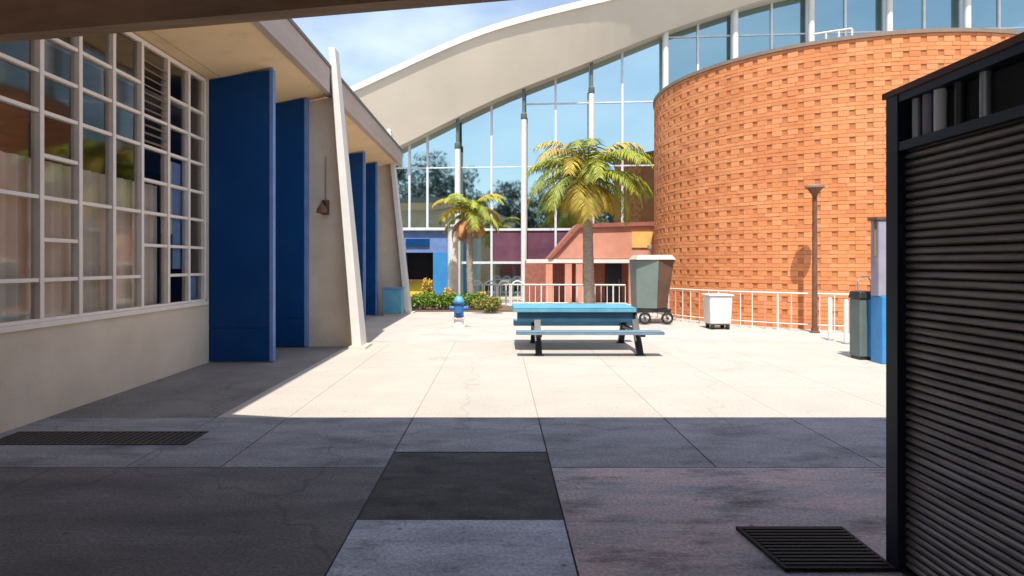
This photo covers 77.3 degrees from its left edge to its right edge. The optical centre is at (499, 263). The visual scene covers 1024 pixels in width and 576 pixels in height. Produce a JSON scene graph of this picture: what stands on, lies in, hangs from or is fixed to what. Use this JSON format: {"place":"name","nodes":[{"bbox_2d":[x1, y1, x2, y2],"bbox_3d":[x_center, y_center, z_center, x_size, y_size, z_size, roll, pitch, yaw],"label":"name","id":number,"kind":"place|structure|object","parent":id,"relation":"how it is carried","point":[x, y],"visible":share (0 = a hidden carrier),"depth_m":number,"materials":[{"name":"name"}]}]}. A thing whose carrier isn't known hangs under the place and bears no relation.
{"place":"outdoors","nodes":[
{"label":"outdoors","id":0,"kind":"place"},
{"bbox_2d":[293,0,581,86],"label":"sky","id":1,"kind":"structure","parent":0,"point":[368,44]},
{"bbox_2d":[0,342,904,575],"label":"pavement","id":2,"kind":"structure","parent":0,"point":[511,459],"depth_m":5.00,"materials":[{"name":"concrete"}]},
{"bbox_2d":[0,431,208,444],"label":"drain grate","id":3,"kind":"object","parent":2,"relation":"on","point":[102,437],"visible":1,"depth_m":5.78,"materials":[{"name":"black metal"}]},
{"bbox_2d":[276,47,371,348],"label":"buttress","id":4,"kind":"structure","parent":2,"relation":"on","point":[336,314],"depth_m":12.16,"materials":[{"name":"paint"}]},
{"bbox_2d":[316,157,328,214],"bbox_3d":[-3.290,-1.475,11.956,0.200,1.100,0.385,0,0,0],"label":"wall lamp","id":5,"kind":"object","parent":4,"relation":"attached to","point":[323,208],"visible":1,"depth_m":12.11,"materials":[{"name":"orange metal"}]},
{"bbox_2d":[512,304,664,355],"bbox_3d":[1.510,1.175,11.870,2.524,0.800,2.324,0,0,0],"label":"picnic table","id":6,"kind":"object","parent":2,"relation":"on","point":[536,317],"visible":1,"depth_m":11.40,"materials":[{"name":"teal metal"}]},
{"bbox_2d":[736,526,896,571],"bbox_3d":[1.715,1.561,3.530,0.630,0.024,0.520,0,0,0],"label":"drain grate","id":7,"kind":"object","parent":2,"relation":"on","point":[813,549],"visible":1,"depth_m":3.47,"materials":[{"name":"black metal"}]},
{"bbox_2d":[848,276,870,359],"bbox_3d":[6.053,0.889,10.600,0.365,1.372,0.353,0,0,0],"label":"litter bin","id":8,"kind":"object","parent":2,"relation":"on","point":[860,325],"visible":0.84,"depth_m":10.45,"materials":[{"name":"grey plastic"}]},
{"bbox_2d":[868,299,870,356],"bbox_3d":[6.123,1.050,10.598,0.199,0.950,0.325,0,0,0],"label":"door panel","id":9,"kind":"structure","parent":8,"relation":"in","point":[869,300],"depth_m":10.44,"materials":[{"name":"blue plastic"}]},
{"bbox_2d":[868,217,885,363],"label":"service pillar","id":10,"kind":"structure","parent":2,"relation":"on","point":[878,289],"depth_m":10.08,"materials":[{"name":"blue metal"}]},
{"bbox_2d":[882,32,1023,575],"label":"shutter kiosk","id":11,"kind":"object","parent":2,"relation":"on","point":[955,319],"visible":1,"depth_m":2.91,"materials":[{"name":"black metal"}]},
{"bbox_2d":[365,302,849,341],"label":"plaza paving","id":12,"kind":"structure","parent":0,"point":[438,327],"depth_m":14.87,"materials":[{"name":"concrete"}]},
{"bbox_2d":[0,19,402,432],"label":"stucco building","id":13,"kind":"structure","parent":12,"relation":"on","point":[104,215],"depth_m":8.27,"materials":[{"name":"paint"}]},
{"bbox_2d":[0,32,205,326],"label":"window","id":14,"kind":"structure","parent":13,"relation":"in","point":[75,241],"depth_m":7.61,"materials":[{"name":"paint"}]},
{"bbox_2d":[209,69,275,360],"bbox_3d":[-4.116,-0.772,10.255,1.022,4.655,0.122,0,0,0],"label":"blue fin","id":15,"kind":"object","parent":13,"relation":"attached to","point":[242,217],"visible":1,"depth_m":10.20,"materials":[{"name":"blue paint"}]},
{"bbox_2d":[276,99,308,346],"bbox_3d":[-4.116,-0.772,12.075,1.022,4.655,0.122,0,0,0],"label":"blue fin","id":16,"kind":"object","parent":13,"relation":"attached to","point":[292,223],"visible":0.59,"depth_m":12.02,"materials":[{"name":"blue paint"}]},
{"bbox_2d":[349,152,365,319],"bbox_3d":[-4.161,-0.762,17.655,0.932,4.635,0.122,0,0,0],"label":"blue fin","id":17,"kind":"object","parent":13,"relation":"attached to","point":[357,162],"visible":0.3,"depth_m":17.60,"materials":[{"name":"blue paint"}]},
{"bbox_2d":[366,162,377,314],"bbox_3d":[-4.161,-0.762,19.455,0.932,4.635,0.122,0,0,0],"label":"blue fin","id":18,"kind":"object","parent":13,"relation":"attached to","point":[371,238],"visible":0.48,"depth_m":19.40,"materials":[{"name":"blue paint"}]},
{"bbox_2d":[0,0,509,42],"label":"covered walk","id":19,"kind":"structure","parent":12,"relation":"on","point":[24,20],"depth_m":4.59,"materials":[{"name":"brown paint"}]},
{"bbox_2d":[381,287,404,315],"bbox_3d":[-3.234,1.150,19.550,0.640,0.850,0.560,0,0,0],"label":"utility cabinet","id":20,"kind":"object","parent":12,"relation":"on","point":[392,301],"visible":1,"depth_m":19.30,"materials":[{"name":"teal metal"}]},
{"bbox_2d":[378,129,414,313],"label":"buttress","id":21,"kind":"structure","parent":12,"relation":"on","point":[392,267],"depth_m":20.51,"materials":[{"name":"paint"}]},
{"bbox_2d":[403,228,447,298],"bbox_3d":[-2.872,0.107,25.050,1.952,2.936,1.700,0,0,0],"label":"blue kiosk","id":22,"kind":"object","parent":12,"relation":"on","point":[426,250],"visible":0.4,"depth_m":24.35,"materials":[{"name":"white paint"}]},
{"bbox_2d":[446,224,457,292],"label":"pale column","id":23,"kind":"structure","parent":12,"relation":"on","point":[452,266],"depth_m":23.72,"materials":[{"name":"white paint"}]},
{"bbox_2d":[449,294,467,327],"bbox_3d":[-1.002,1.157,15.870,0.470,0.835,0.400,0,0,0],"label":"fire hydrant","id":24,"kind":"object","parent":12,"relation":"on","point":[458,307],"visible":1,"depth_m":15.80,"materials":[{"name":"blue metal"}]},
{"bbox_2d":[412,306,512,311],"bbox_3d":[-1.291,1.550,22.000,3.600,0.050,2.200,0,0,0],"label":"planting bed","id":25,"kind":"object","parent":12,"relation":"on","point":[502,309],"visible":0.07,"depth_m":20.90,"materials":[{"name":"soil"}]},
{"bbox_2d":[420,277,434,294],"bbox_3d":[-2.532,1.022,22.608,0.509,1.107,0.486,0,0,27],"label":"flowering plant","id":26,"kind":"object","parent":25,"relation":"on","point":[425,282],"visible":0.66,"depth_m":22.58,"materials":[{"name":"yellow plant"}]},
{"bbox_2d":[410,292,486,309],"bbox_3d":[-1.672,1.252,21.309,2.696,0.646,0.675,0,0,0],"label":"clipped hedge","id":27,"kind":"object","parent":25,"relation":"on","point":[432,300],"visible":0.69,"depth_m":21.16,"materials":[{"name":"green plant"}]},
{"bbox_2d":[442,287,454,306],"bbox_3d":[-1.796,1.184,22.400,0.541,0.783,0.492,0,0,-37],"label":"flowering plant","id":28,"kind":"object","parent":25,"relation":"on","point":[446,291],"visible":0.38,"depth_m":22.38,"materials":[{"name":"yellow plant"}]},
{"bbox_2d":[432,193,504,307],"bbox_3d":[-1.062,-0.460,22.214,2.538,4.081,2.440,0,0,0],"label":"palm tree","id":29,"kind":"object","parent":25,"relation":"on","point":[468,227],"visible":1,"depth_m":22.08,"materials":[{"name":"green plant"}]},
{"bbox_2d":[471,296,502,312],"bbox_3d":[-0.392,1.284,20.382,1.037,0.583,0.803,0,0,0],"label":"round shrub","id":30,"kind":"object","parent":12,"relation":"on","point":[491,303],"visible":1,"depth_m":20.22,"materials":[{"name":"green plant"}]},
{"bbox_2d":[473,280,523,305],"bbox_3d":[-0.077,1.090,23.400,2.150,0.970,0.120,0,0,0],"label":"bike rack","id":31,"kind":"object","parent":12,"relation":"on","point":[497,292],"visible":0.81,"depth_m":23.38,"materials":[{"name":"white metal"}]},
{"bbox_2d":[474,284,625,305],"bbox_3d":[1.757,1.160,23.501,5.694,0.830,0.060,0,0,6],"label":"railing","id":32,"kind":"object","parent":12,"relation":"on","point":[559,285],"visible":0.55,"depth_m":23.45,"materials":[{"name":"white metal"}]},
{"bbox_2d":[525,222,653,303],"bbox_3d":[3.837,-0.037,25.680,5.575,3.225,1.600,0,0,0],"label":"salmon annex","id":33,"kind":"object","parent":12,"relation":"on","point":[617,247],"visible":0.73,"depth_m":25.00,"materials":[{"name":"paint"}]},
{"bbox_2d":[605,263,620,302],"bbox_3d":[4.625,0.765,25.955,0.650,1.620,0.050,0,0,0],"label":"door","id":34,"kind":"structure","parent":33,"relation":"in","point":[612,270],"depth_m":25.93,"materials":[{"name":"black metal"}]},
{"bbox_2d":[527,138,653,303],"bbox_3d":[2.702,-1.024,19.308,3.862,5.209,4.080,0,0,0],"label":"palm tree","id":35,"kind":"object","parent":12,"relation":"on","point":[580,174],"visible":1,"depth_m":18.91,"materials":[{"name":"green plant"}]},
{"bbox_2d":[629,244,675,323],"bbox_3d":[4.041,0.523,16.990,1.021,2.097,1.010,0,0,0],"label":"vending cart","id":36,"kind":"object","parent":12,"relation":"on","point":[650,278],"visible":1,"depth_m":16.59,"materials":[{"name":"metal"}]},
{"bbox_2d":[350,0,1023,301],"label":"glass hall","id":37,"kind":"structure","parent":12,"relation":"on","point":[478,114],"depth_m":27.02,"materials":[{"name":"glass"}]},
{"bbox_2d":[701,293,733,328],"bbox_3d":[5.285,1.154,15.500,0.600,0.838,0.600,0,0,0],"label":"rolling bin","id":38,"kind":"object","parent":12,"relation":"on","point":[717,307],"visible":1,"depth_m":15.24,"materials":[{"name":"white paint"}]},
{"bbox_2d":[639,288,849,332],"bbox_3d":[6.236,1.125,17.445,2.302,0.899,9.524,0,0,-31],"label":"picket fence","id":39,"kind":"object","parent":12,"relation":"on","point":[752,321],"visible":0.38,"depth_m":15.46,"materials":[{"name":"white metal"}]},
{"bbox_2d":[805,184,824,332],"bbox_3d":[7.198,-0.120,14.600,0.420,3.390,0.420,0,0,0],"label":"lamp post","id":40,"kind":"object","parent":12,"relation":"on","point":[814,190],"visible":1,"depth_m":14.55,"materials":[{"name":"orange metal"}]},
{"bbox_2d":[826,298,833,339],"bbox_3d":[6.824,1.135,13.200,0.160,0.880,0.156,0,0,0],"label":"bollard","id":41,"kind":"object","parent":12,"relation":"on","point":[829,319],"visible":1,"depth_m":13.16,"materials":[{"name":"white metal"}]},
{"bbox_2d":[653,28,1023,330],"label":"brick drum","id":42,"kind":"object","parent":12,"relation":"on","point":[748,148],"visible":0.56,"depth_m":15.78,"materials":[{"name":"brick"}]},
{"bbox_2d":[812,28,852,40],"bbox_3d":[7.966,-5.480,15.297,0.866,0.190,0.076,0,0,28],"label":"roof guard rail","id":43,"kind":"object","parent":42,"relation":"on","point":[827,32],"visible":0.88,"depth_m":15.28,"materials":[{"name":"white metal"}]},
{"bbox_2d":[841,299,849,343],"bbox_3d":[6.829,1.135,12.600,0.160,0.880,0.156,0,0,0],"label":"bollard","id":44,"kind":"object","parent":12,"relation":"on","point":[846,321],"visible":0.97,"depth_m":12.57,"materials":[{"name":"white metal"}]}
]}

